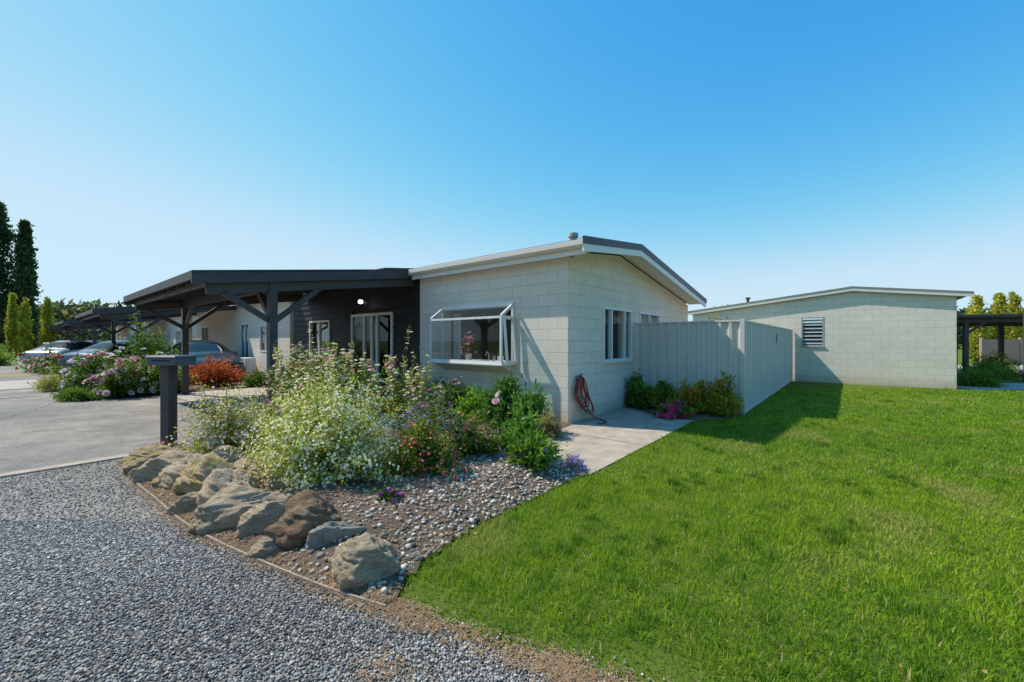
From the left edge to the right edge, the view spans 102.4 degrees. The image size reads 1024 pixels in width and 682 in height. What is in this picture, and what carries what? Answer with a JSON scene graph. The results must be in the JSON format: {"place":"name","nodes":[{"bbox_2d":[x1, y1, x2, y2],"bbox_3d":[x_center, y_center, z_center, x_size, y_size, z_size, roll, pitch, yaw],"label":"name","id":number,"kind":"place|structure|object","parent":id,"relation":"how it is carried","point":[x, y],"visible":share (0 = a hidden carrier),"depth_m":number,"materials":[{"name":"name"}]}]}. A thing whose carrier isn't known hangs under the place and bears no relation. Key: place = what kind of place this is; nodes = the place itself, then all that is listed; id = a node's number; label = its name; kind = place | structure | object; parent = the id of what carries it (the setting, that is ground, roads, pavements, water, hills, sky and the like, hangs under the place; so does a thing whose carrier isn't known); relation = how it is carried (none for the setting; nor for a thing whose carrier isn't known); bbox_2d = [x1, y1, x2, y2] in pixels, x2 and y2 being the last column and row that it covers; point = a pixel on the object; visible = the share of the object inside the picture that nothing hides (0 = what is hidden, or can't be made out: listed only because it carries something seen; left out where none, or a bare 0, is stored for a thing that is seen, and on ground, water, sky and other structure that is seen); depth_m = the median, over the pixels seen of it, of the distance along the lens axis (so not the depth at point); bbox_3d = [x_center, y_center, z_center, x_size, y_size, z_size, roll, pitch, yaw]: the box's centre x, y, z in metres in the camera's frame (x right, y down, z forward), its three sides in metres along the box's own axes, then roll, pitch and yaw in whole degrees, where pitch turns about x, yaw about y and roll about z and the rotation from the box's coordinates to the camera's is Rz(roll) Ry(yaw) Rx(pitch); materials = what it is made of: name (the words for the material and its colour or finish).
{"place":"outdoors","nodes":[
{"label":"outdoors","id":0,"kind":"place"},
{"bbox_2d":[57,388,196,398],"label":"rose bed soil","id":1,"kind":"structure","parent":0,"point":[191,389],"depth_m":10.82,"materials":[{"name":"brown soil"}]},
{"bbox_2d":[25,369,69,391],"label":"grassy clump","id":2,"kind":"object","parent":1,"relation":"on","point":[45,384],"visible":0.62,"depth_m":11.37,"materials":[{"name":"green plant"}]},
{"bbox_2d":[48,385,101,401],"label":"green groundcover","id":3,"kind":"object","parent":1,"relation":"on","point":[76,393],"visible":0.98,"depth_m":9.53,"materials":[{"name":"green plant"}]},
{"bbox_2d":[45,347,130,393],"bbox_3d":[-10.640,0.783,10.636,1.777,1.300,1.608,0,0,0],"label":"rose bush","id":4,"kind":"object","parent":1,"relation":"on","point":[86,369],"visible":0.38,"depth_m":10.38,"materials":[{"name":"green plant"}]},
{"bbox_2d":[79,353,150,399],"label":"rose bush","id":5,"kind":"object","parent":1,"relation":"on","point":[117,379],"visible":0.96,"depth_m":10.05,"materials":[{"name":"green plant"}]},
{"bbox_2d":[118,308,180,371],"bbox_3d":[-11.244,0.177,12.782,1.474,2.597,1.772,0,0,-18],"label":"green shrub","id":6,"kind":"object","parent":1,"relation":"on","point":[148,344],"visible":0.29,"depth_m":12.64,"materials":[{"name":"green plant"}]},
{"bbox_2d":[135,349,195,394],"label":"rose bush","id":7,"kind":"object","parent":1,"relation":"on","point":[150,377],"visible":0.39,"depth_m":10.63,"materials":[{"name":"green plant"}]},
{"bbox_2d":[0,353,385,472],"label":"driveway","id":8,"kind":"structure","parent":0,"point":[44,429],"depth_m":6.79,"materials":[{"name":"concrete"}]},
{"bbox_2d":[0,201,19,346],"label":"poplar tree","id":9,"kind":"object","parent":8,"relation":"on","point":[6,237],"visible":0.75,"depth_m":44.52,"materials":[{"name":"green plant"}]},
{"bbox_2d":[3,292,20,359],"bbox_3d":[-36.370,-1.081,29.992,1.048,4.976,0.968,0,0,31],"label":"golden conifer","id":10,"kind":"object","parent":8,"relation":"on","point":[11,327],"visible":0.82,"depth_m":29.88,"materials":[{"name":"green plant"}]},
{"bbox_2d":[3,219,43,347],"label":"poplar tree","id":11,"kind":"object","parent":8,"relation":"on","point":[24,276],"visible":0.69,"depth_m":44.75,"materials":[{"name":"green plant"}]},
{"bbox_2d":[15,297,34,356],"bbox_3d":[-35.473,-0.925,30.019,1.046,4.700,0.990,0,0,42],"label":"golden conifer","id":12,"kind":"object","parent":8,"relation":"on","point":[25,338],"visible":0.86,"depth_m":29.89,"materials":[{"name":"green plant"}]},
{"bbox_2d":[34,296,57,346],"bbox_3d":[-33.880,-0.936,29.969,1.136,4.688,1.164,0,0,0],"label":"golden conifer","id":13,"kind":"object","parent":8,"relation":"on","point":[45,333],"visible":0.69,"depth_m":29.87,"materials":[{"name":"green plant"}]},
{"bbox_2d":[19,340,92,359],"bbox_3d":[-23.397,0.675,21.987,2.000,1.450,4.316,0,0,-12],"label":"parked car","id":14,"kind":"object","parent":8,"relation":"on","point":[67,346],"visible":0.21,"depth_m":20.84,"materials":[{"name":"silver metal"}]},
{"bbox_2d":[57,340,135,370],"bbox_3d":[-17.601,0.675,18.786,2.000,1.450,4.316,0,0,5],"label":"parked car","id":15,"kind":"object","parent":8,"relation":"on","point":[63,360],"visible":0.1,"depth_m":17.38,"materials":[{"name":"blue paint"}]},
{"bbox_2d":[55,318,162,344],"bbox_3d":[-23.810,-0.130,24.453,5.820,3.060,4.210,0,0,39],"label":"timber carport","id":16,"kind":"object","parent":8,"relation":"on","point":[68,324],"visible":0.55,"depth_m":22.23,"materials":[{"name":"wood"}]},
{"bbox_2d":[75,305,236,347],"bbox_3d":[-14.682,-0.130,16.975,5.820,3.060,4.210,0,0,39],"label":"timber carport","id":17,"kind":"object","parent":8,"relation":"on","point":[114,316],"visible":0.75,"depth_m":15.03,"materials":[{"name":"wood"}]},
{"bbox_2d":[166,340,244,374],"bbox_3d":[-11.273,0.675,14.860,4.316,1.450,2.000,0,0,39],"label":"parked car","id":18,"kind":"object","parent":8,"relation":"on","point":[199,348],"visible":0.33,"depth_m":14.14,"materials":[{"name":"teal paint"}]},
{"bbox_2d":[177,386,377,420],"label":"patio slab","id":19,"kind":"structure","parent":8,"relation":"on","point":[191,396],"depth_m":10.26,"materials":[{"name":"concrete"}]},
{"bbox_2d":[123,268,413,416],"bbox_3d":[-5.697,-0.130,9.614,5.850,3.060,4.210,0,0,39],"label":"timber carport","id":20,"kind":"object","parent":19,"relation":"on","point":[189,291],"visible":0.96,"depth_m":7.67,"materials":[{"name":"wood"}]},
{"bbox_2d":[0,458,665,681],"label":"gravel road","id":21,"kind":"structure","parent":0,"point":[4,514],"depth_m":2.12,"materials":[{"name":"gravel"}]},
{"bbox_2d":[0,0,1023,322],"label":"sky","id":22,"kind":"structure","parent":0,"point":[757,149],"materials":[{"name":"blue"}]},
{"bbox_2d":[4,347,1023,681],"bbox_3d":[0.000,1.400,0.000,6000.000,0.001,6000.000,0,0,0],"label":"ground","id":23,"kind":"structure","parent":0,"point":[640,661],"depth_m":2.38,"materials":[{"name":"plant"}]},
{"bbox_2d":[0,317,110,350],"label":"distant trees","id":24,"kind":"object","parent":23,"relation":"on","point":[104,336],"visible":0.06,"depth_m":55.60,"materials":[{"name":"green plant"}]},
{"bbox_2d":[0,454,128,477],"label":"concrete kerb","id":25,"kind":"structure","parent":23,"relation":"on","point":[28,471],"depth_m":4.55,"materials":[{"name":"concrete"}]},
{"bbox_2d":[35,298,131,339],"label":"distant trees","id":26,"kind":"object","parent":23,"relation":"on","point":[63,311],"visible":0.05,"depth_m":96.27,"materials":[{"name":"green plant"}]},
{"bbox_2d":[143,316,191,349],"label":"walls","id":27,"kind":"structure","parent":23,"relation":"on","point":[164,325],"depth_m":24.45,"materials":[{"name":"paint"}]},
{"bbox_2d":[189,382,265,390],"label":"maple bed soil","id":28,"kind":"structure","parent":23,"relation":"on","point":[198,388],"depth_m":12.03,"materials":[{"name":"brown soil"}]},
{"bbox_2d":[189,352,252,386],"bbox_3d":[-8.912,0.852,12.411,1.736,1.120,1.698,0,0,0],"label":"japanese maple","id":29,"kind":"object","parent":28,"relation":"on","point":[208,371],"visible":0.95,"depth_m":12.26,"materials":[{"name":"red plant"}]},
{"bbox_2d":[192,302,293,373],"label":"walls","id":30,"kind":"structure","parent":23,"relation":"on","point":[223,328],"depth_m":16.05,"materials":[{"name":"paint"}]},
{"bbox_2d":[201,323,266,356],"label":"window frames","id":31,"kind":"structure","parent":30,"relation":"attached to","point":[241,338],"depth_m":16.30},
{"bbox_2d":[120,462,385,607],"bbox_3d":[-2.647,1.390,3.359,4.664,0.035,0.221,0,0,34],"label":"bed edging","id":32,"kind":"object","parent":23,"relation":"on","point":[315,583],"visible":0.55,"depth_m":2.50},
{"bbox_2d":[293,278,419,396],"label":"weatherboard wall","id":33,"kind":"structure","parent":23,"relation":"on","point":[338,308],"depth_m":11.11,"materials":[{"name":"wood"}]},
{"bbox_2d":[127,424,586,606],"bbox_3d":[-1.845,1.306,4.690,5.550,0.156,5.300,0,0,0],"label":"garden bed","id":34,"kind":"object","parent":23,"relation":"on","point":[321,491],"visible":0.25,"depth_m":3.19,"materials":[{"name":"grey stone"}]},
{"bbox_2d":[120,443,182,473],"bbox_3d":[-3.849,1.300,4.470,0.664,0.347,0.348,0,0,-23],"label":"garden boulder","id":35,"kind":"object","parent":34,"relation":"on","point":[138,457],"visible":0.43,"depth_m":4.38,"materials":[{"name":"stone"}]},
{"bbox_2d":[128,447,190,481],"bbox_3d":[-3.436,1.300,4.174,0.697,0.394,0.378,3,5,-6],"label":"garden boulder","id":36,"kind":"object","parent":34,"relation":"on","point":[150,469],"visible":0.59,"depth_m":4.02,"materials":[{"name":"stone"}]},
{"bbox_2d":[144,355,197,444],"bbox_3d":[-4.375,0.792,5.294,0.444,1.215,0.334,0,0,8],"label":"letterbox","id":37,"kind":"object","parent":34,"relation":"on","point":[168,364],"visible":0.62,"depth_m":5.24,"materials":[{"name":"grey paint"}]},
{"bbox_2d":[158,453,202,488],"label":"garden boulder","id":38,"kind":"object","parent":34,"relation":"on","point":[169,475],"visible":0.33,"depth_m":3.81,"materials":[{"name":"stone"}]},
{"bbox_2d":[166,490,200,514],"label":"garden boulder","id":39,"kind":"object","parent":34,"relation":"on","point":[183,503],"visible":0.5,"depth_m":3.30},
{"bbox_2d":[172,452,235,493],"bbox_3d":[-2.667,1.257,3.683,0.701,0.506,0.345,0,0,14],"label":"garden boulder","id":40,"kind":"object","parent":34,"relation":"on","point":[196,472],"visible":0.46,"depth_m":3.60,"materials":[{"name":"stone"}]},
{"bbox_2d":[187,517,220,535],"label":"garden boulder","id":41,"kind":"object","parent":34,"relation":"on","point":[199,527],"visible":0.4,"depth_m":2.94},
{"bbox_2d":[156,375,278,457],"bbox_3d":[-3.234,0.843,4.702,1.305,0.916,1.228,0,0,0],"label":"flowering shrub","id":42,"kind":"object","parent":34,"relation":"on","point":[215,434],"visible":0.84,"depth_m":4.60,"materials":[{"name":"green plant"}]},
{"bbox_2d":[195,468,256,507],"bbox_3d":[-2.368,1.266,3.424,0.688,0.501,0.438,6,11,29],"label":"garden boulder","id":43,"kind":"object","parent":34,"relation":"on","point":[216,481],"visible":0.52,"depth_m":3.29,"materials":[{"name":"stone"}]},
{"bbox_2d":[190,484,288,529],"bbox_3d":[-2.052,1.293,3.143,0.638,0.381,0.337,0,0,-40],"label":"garden boulder","id":44,"kind":"object","parent":34,"relation":"on","point":[226,508],"visible":0.57,"depth_m":3.04,"materials":[{"name":"stone"}]},
{"bbox_2d":[236,500,285,537],"bbox_3d":[-1.763,1.305,2.991,0.381,0.301,0.279,0,0,-15],"label":"garden boulder","id":45,"kind":"object","parent":34,"relation":"on","point":[260,517],"visible":0.63,"depth_m":2.89,"materials":[{"name":"stone"}]},
{"bbox_2d":[246,535,282,557],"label":"garden boulder","id":46,"kind":"object","parent":34,"relation":"on","point":[266,546],"visible":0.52,"depth_m":2.63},
{"bbox_2d":[240,367,324,441],"bbox_3d":[-2.725,0.808,5.220,1.177,0.952,1.420,0,0,-43],"label":"flowering shrub","id":47,"kind":"object","parent":34,"relation":"on","point":[279,412],"visible":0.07,"depth_m":5.09,"materials":[{"name":"green plant"}]},
{"bbox_2d":[263,339,302,407],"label":"tall flower stems","id":48,"kind":"object","parent":34,"relation":"on","point":[277,375],"visible":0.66,"depth_m":5.89,"materials":[{"name":"green plant"}]},
{"bbox_2d":[235,348,367,465],"bbox_3d":[-2.109,0.661,4.200,1.136,1.248,1.128,0,0,-43],"label":"white flowering shrub","id":49,"kind":"object","parent":34,"relation":"on","point":[304,401],"visible":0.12,"depth_m":4.20,"materials":[{"name":"green plant"}]},
{"bbox_2d":[264,490,342,548],"bbox_3d":[-1.409,1.262,2.836,0.503,0.443,0.387,0,0,-11],"label":"garden boulder","id":50,"kind":"object","parent":34,"relation":"on","point":[306,512],"visible":0.67,"depth_m":2.73,"materials":[{"name":"stone"}]},
{"bbox_2d":[282,329,324,409],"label":"tall flower stems","id":51,"kind":"object","parent":34,"relation":"on","point":[309,362],"visible":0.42,"depth_m":5.72,"materials":[{"name":"green plant"}]},
{"bbox_2d":[220,359,408,495],"bbox_3d":[-1.765,0.734,3.853,1.750,1.106,1.255,0,0,0],"label":"white flowering shrub","id":52,"kind":"object","parent":34,"relation":"on","point":[333,449],"visible":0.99,"depth_m":3.65,"materials":[{"name":"green plant"}]},
{"bbox_2d":[299,341,347,400],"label":"tall flower stems","id":53,"kind":"object","parent":34,"relation":"on","point":[323,367],"visible":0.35,"depth_m":5.35,"materials":[{"name":"green plant"}]},
{"bbox_2d":[298,342,357,414],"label":"tall flower stems","id":54,"kind":"object","parent":34,"relation":"on","point":[330,367],"visible":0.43,"depth_m":4.95,"materials":[{"name":"green plant"}]},
{"bbox_2d":[306,521,365,550],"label":"garden boulder","id":55,"kind":"object","parent":34,"relation":"on","point":[323,534],"visible":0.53,"depth_m":2.65,"materials":[{"name":"stone"}]},
{"bbox_2d":[342,350,382,442],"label":"tall flower stems","id":56,"kind":"object","parent":34,"relation":"on","point":[372,380],"visible":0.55,"depth_m":4.90,"materials":[{"name":"green plant"}]},
{"bbox_2d":[143,418,584,597],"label":"bed pebbles","id":57,"kind":"object","parent":34,"relation":"on","point":[444,512],"visible":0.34,"depth_m":3.32,"materials":[{"name":"gravel"}]},
{"bbox_2d":[328,532,400,590],"bbox_3d":[-0.866,1.299,2.438,0.388,0.330,0.357,0,0,-29],"label":"garden boulder","id":58,"kind":"object","parent":34,"relation":"on","point":[364,559],"visible":0.91,"depth_m":2.33,"materials":[{"name":"stone"}]},
{"bbox_2d":[374,327,420,434],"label":"tall flower stems","id":59,"kind":"object","parent":34,"relation":"on","point":[392,381],"visible":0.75,"depth_m":5.32,"materials":[{"name":"green plant"}]},
{"bbox_2d":[112,445,700,681],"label":"pine needle litter","id":60,"kind":"object","parent":34,"relation":"on","point":[566,669],"visible":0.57,"depth_m":2.00,"materials":[{"name":"brown plant"}]},
{"bbox_2d":[354,410,467,482],"bbox_3d":[-0.895,0.972,3.989,1.006,0.630,0.903,0,0,0],"label":"red salvia bush","id":61,"kind":"object","parent":34,"relation":"on","point":[425,453],"visible":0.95,"depth_m":3.84,"materials":[{"name":"green plant"}]},
{"bbox_2d":[400,355,445,421],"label":"tall flower stems","id":62,"kind":"object","parent":34,"relation":"on","point":[423,385],"visible":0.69,"depth_m":5.07,"materials":[{"name":"green plant"}]},
{"bbox_2d":[378,379,481,459],"bbox_3d":[-0.893,0.860,4.467,1.210,0.875,0.959,0,0,0],"label":"purple catmint","id":63,"kind":"object","parent":34,"relation":"on","point":[444,426],"visible":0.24,"depth_m":4.43,"materials":[{"name":"green plant"}]},
{"bbox_2d":[445,407,507,459],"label":"red salvia bush","id":64,"kind":"object","parent":34,"relation":"on","point":[481,442],"visible":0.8,"depth_m":4.49,"materials":[{"name":"green plant"}]},
{"bbox_2d":[486,402,548,455],"bbox_3d":[0.068,1.080,4.796,0.859,0.780,0.716,0,0,25],"label":"leafy perennial","id":65,"kind":"object","parent":34,"relation":"on","point":[512,430],"visible":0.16,"depth_m":4.72,"materials":[{"name":"green plant"}]},
{"bbox_2d":[498,422,568,472],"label":"perennials","id":66,"kind":"object","parent":34,"relation":"on","point":[536,451],"visible":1,"depth_m":4.20,"materials":[{"name":"green plant"}]},
{"bbox_2d":[375,407,570,432],"bbox_3d":[-0.992,1.368,7.483,4.050,0.050,3.800,0,0,0],"label":"wall garden bed","id":67,"kind":"object","parent":23,"relation":"on","point":[563,424],"visible":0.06,"depth_m":6.74,"materials":[{"name":"brown soil"}]},
{"bbox_2d":[430,376,474,416],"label":"leafy perennial","id":68,"kind":"object","parent":67,"relation":"on","point":[454,396],"visible":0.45,"depth_m":7.45,"materials":[{"name":"green plant"}]},
{"bbox_2d":[449,383,490,422],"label":"leafy perennial","id":69,"kind":"object","parent":67,"relation":"on","point":[470,403],"visible":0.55,"depth_m":6.97,"materials":[{"name":"green plant"}]},
{"bbox_2d":[473,371,527,427],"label":"peony bush","id":70,"kind":"object","parent":67,"relation":"on","point":[500,400],"visible":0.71,"depth_m":6.62,"materials":[{"name":"green plant"}]},
{"bbox_2d":[501,379,562,427],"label":"leafy perennial","id":71,"kind":"object","parent":67,"relation":"on","point":[534,402],"visible":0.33,"depth_m":6.20,"materials":[{"name":"green plant"}]},
{"bbox_2d":[537,405,567,440],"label":"purple sage bush","id":72,"kind":"object","parent":67,"relation":"on","point":[551,428],"visible":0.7,"depth_m":5.84,"materials":[{"name":"green plant"}]},
{"bbox_2d":[356,310,617,393],"bbox_3d":[-1.104,0.050,12.735,10.200,2.700,6.100,0,0,39],"label":"interior","id":73,"kind":"object","parent":23,"relation":"on","point":[384,335],"visible":0.01,"depth_m":15.26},
{"bbox_2d":[314,253,687,423],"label":"walls","id":74,"kind":"structure","parent":23,"relation":"on","point":[560,303],"depth_m":7.79,"materials":[{"name":"paint"}]},
{"bbox_2d":[453,313,460,358],"bbox_3d":[-1.196,-0.110,8.891,0.230,0.980,0.070,0,0,39],"label":"window curtain","id":75,"kind":"object","parent":74,"relation":"hanging from","point":[456,338],"depth_m":8.88,"materials":[{"name":"fabric"}]},
{"bbox_2d":[428,301,516,365],"bbox_3d":[-0.806,-0.142,8.036,2.097,1.175,0.388,0,0,39],"label":"bay window frame","id":76,"kind":"object","parent":74,"relation":"attached to","point":[503,319],"visible":1,"depth_m":7.64,"materials":[{"name":"metal"}]},
{"bbox_2d":[435,363,512,373],"bbox_3d":[-0.818,0.528,8.091,1.890,0.164,0.318,0,0,39],"label":"bay window base","id":77,"kind":"object","parent":74,"relation":"attached to","point":[483,368],"visible":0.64,"depth_m":8.00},
{"bbox_2d":[309,306,659,396],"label":"window frames","id":78,"kind":"structure","parent":74,"relation":"attached to","point":[610,359],"depth_m":10.10,"materials":[{"name":"metal"}]},
{"bbox_2d":[412,243,705,306],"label":"barge boards and soffit","id":79,"kind":"object","parent":74,"relation":"on","point":[646,264],"visible":0.96,"depth_m":8.45,"materials":[{"name":"white paint"}]},
{"bbox_2d":[408,239,582,275],"bbox_3d":[-0.578,-1.522,7.775,4.400,0.125,0.103,0,0,39],"label":"gutter","id":80,"kind":"object","parent":79,"relation":"on","point":[550,248],"visible":1,"depth_m":7.38,"materials":[{"name":"beige paint"}]},
{"bbox_2d":[582,235,706,302],"bbox_3d":[3.331,-1.490,9.063,0.038,0.832,7.040,0,0,39],"label":"rake capping","id":81,"kind":"object","parent":79,"relation":"attached to","point":[612,243],"visible":1,"depth_m":7.92,"materials":[{"name":"metal"}]},
{"bbox_2d":[636,319,792,415],"bbox_3d":[6.245,0.492,11.662,2.119,1.815,8.505,0,0,39],"label":"metal fence","id":82,"kind":"object","parent":23,"relation":"on","point":[756,358],"visible":0.9,"depth_m":8.53,"materials":[{"name":"grey metal"}]},
{"bbox_2d":[959,294,993,361],"bbox_3d":[31.284,-0.875,27.643,1.578,4.574,1.503,0,0,0],"label":"golden conifer","id":83,"kind":"object","parent":23,"relation":"on","point":[977,306],"visible":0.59,"depth_m":27.50,"materials":[{"name":"green plant"}]},
{"bbox_2d":[957,367,1009,387],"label":"green shrub","id":84,"kind":"object","parent":23,"relation":"on","point":[972,378],"visible":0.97,"depth_m":12.53,"materials":[{"name":"green plant"}]},
{"bbox_2d":[957,358,1022,379],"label":"green shrub","id":85,"kind":"object","parent":23,"relation":"on","point":[1006,371],"visible":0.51,"depth_m":15.02,"materials":[{"name":"green plant"}]},
{"bbox_2d":[984,292,1012,338],"bbox_3d":[32.570,-0.918,27.598,1.451,4.770,1.605,0,0,0],"label":"golden conifer","id":86,"kind":"object","parent":23,"relation":"on","point":[999,304],"visible":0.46,"depth_m":27.41,"materials":[{"name":"green plant"}]},
{"bbox_2d":[979,338,1022,364],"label":"paling fence","id":87,"kind":"object","parent":23,"relation":"on","point":[1013,349],"visible":0.64,"depth_m":24.33,"materials":[{"name":"wood"}]},
{"bbox_2d":[1005,290,1023,338],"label":"golden conifer","id":88,"kind":"object","parent":23,"relation":"on","point":[1015,332],"visible":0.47,"depth_m":27.71,"materials":[{"name":"green plant"}]},
{"bbox_2d":[356,406,694,473],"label":"garden path","id":89,"kind":"structure","parent":0,"point":[595,453],"depth_m":6.11,"materials":[{"name":"concrete"}]},
{"bbox_2d":[574,373,606,423],"bbox_3d":[1.334,0.965,6.998,0.609,0.841,0.411,0,0,-34],"label":"garden hose","id":90,"kind":"object","parent":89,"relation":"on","point":[580,378],"visible":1,"depth_m":7.09,"materials":[{"name":"rubber"}]},
{"bbox_2d":[637,406,739,419],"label":"garden bed soil","id":91,"kind":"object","parent":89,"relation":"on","point":[702,415],"visible":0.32,"depth_m":7.49,"materials":[{"name":"brown soil"}]},
{"bbox_2d":[624,368,651,410],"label":"rhododendron shrub","id":92,"kind":"object","parent":91,"relation":"on","point":[635,398],"visible":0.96,"depth_m":8.43,"materials":[{"name":"green plant"}]},
{"bbox_2d":[644,377,678,409],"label":"rhododendron shrub","id":93,"kind":"object","parent":91,"relation":"on","point":[662,391],"visible":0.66,"depth_m":8.22,"materials":[{"name":"green plant"}]},
{"bbox_2d":[651,396,695,419],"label":"azalea shrub","id":94,"kind":"object","parent":91,"relation":"on","point":[674,408],"visible":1,"depth_m":7.37,"materials":[{"name":"purple plant"}]},
{"bbox_2d":[675,378,709,415],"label":"autumn photinia shrub","id":95,"kind":"object","parent":91,"relation":"on","point":[690,397],"visible":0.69,"depth_m":7.80,"materials":[{"name":"green plant"}]},
{"bbox_2d":[701,370,744,416],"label":"autumn photinia shrub","id":96,"kind":"object","parent":91,"relation":"on","point":[721,400],"visible":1,"depth_m":7.53,"materials":[{"name":"green plant"}]},
{"bbox_2d":[693,291,956,389],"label":"walls","id":97,"kind":"structure","parent":0,"point":[890,339],"depth_m":13.01,"materials":[{"name":"paint"}]},
{"bbox_2d":[800,317,824,346],"bbox_3d":[10.209,-0.300,13.983,0.660,1.020,0.110,0,0,39],"label":"louvre window","id":98,"kind":"structure","parent":97,"relation":"attached to","point":[812,335],"depth_m":13.99,"materials":[{"name":"metal"}]},
{"bbox_2d":[688,286,973,311],"bbox_3d":[9.937,-1.439,14.030,7.840,0.642,0.039,0,0,39],"label":"barge capping","id":99,"kind":"object","parent":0,"point":[840,289],"visible":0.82,"depth_m":13.32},
{"bbox_2d":[957,365,1022,373],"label":"side road","id":100,"kind":"structure","parent":0,"point":[1021,369],"depth_m":20.07,"materials":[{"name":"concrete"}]},
{"bbox_2d":[957,314,1022,375],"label":"timber carport","id":101,"kind":"object","parent":100,"relation":"on","point":[977,321],"visible":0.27,"depth_m":16.08,"materials":[{"name":"grey paint"}]},
{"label":"rose bed soil","id":102,"kind":"structure","parent":0,"visible":0},
{"bbox_2d":[11,342,65,372],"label":"rose bush","id":103,"kind":"object","parent":102,"relation":"on","point":[26,362],"visible":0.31,"depth_m":18.09,"materials":[{"name":"green plant"}]},
{"bbox_3d":[13.414,-1.419,18.274,7.840,0.643,10.930,0,0,39],"label":"roof","id":104,"kind":"object","parent":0,"visible":0},
{"bbox_2d":[688,288,973,314],"bbox_3d":[9.940,-1.364,14.034,7.840,0.693,0.034,0,0,39],"label":"barge board","id":105,"kind":"object","parent":104,"relation":"attached to","point":[853,289],"visible":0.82,"depth_m":13.36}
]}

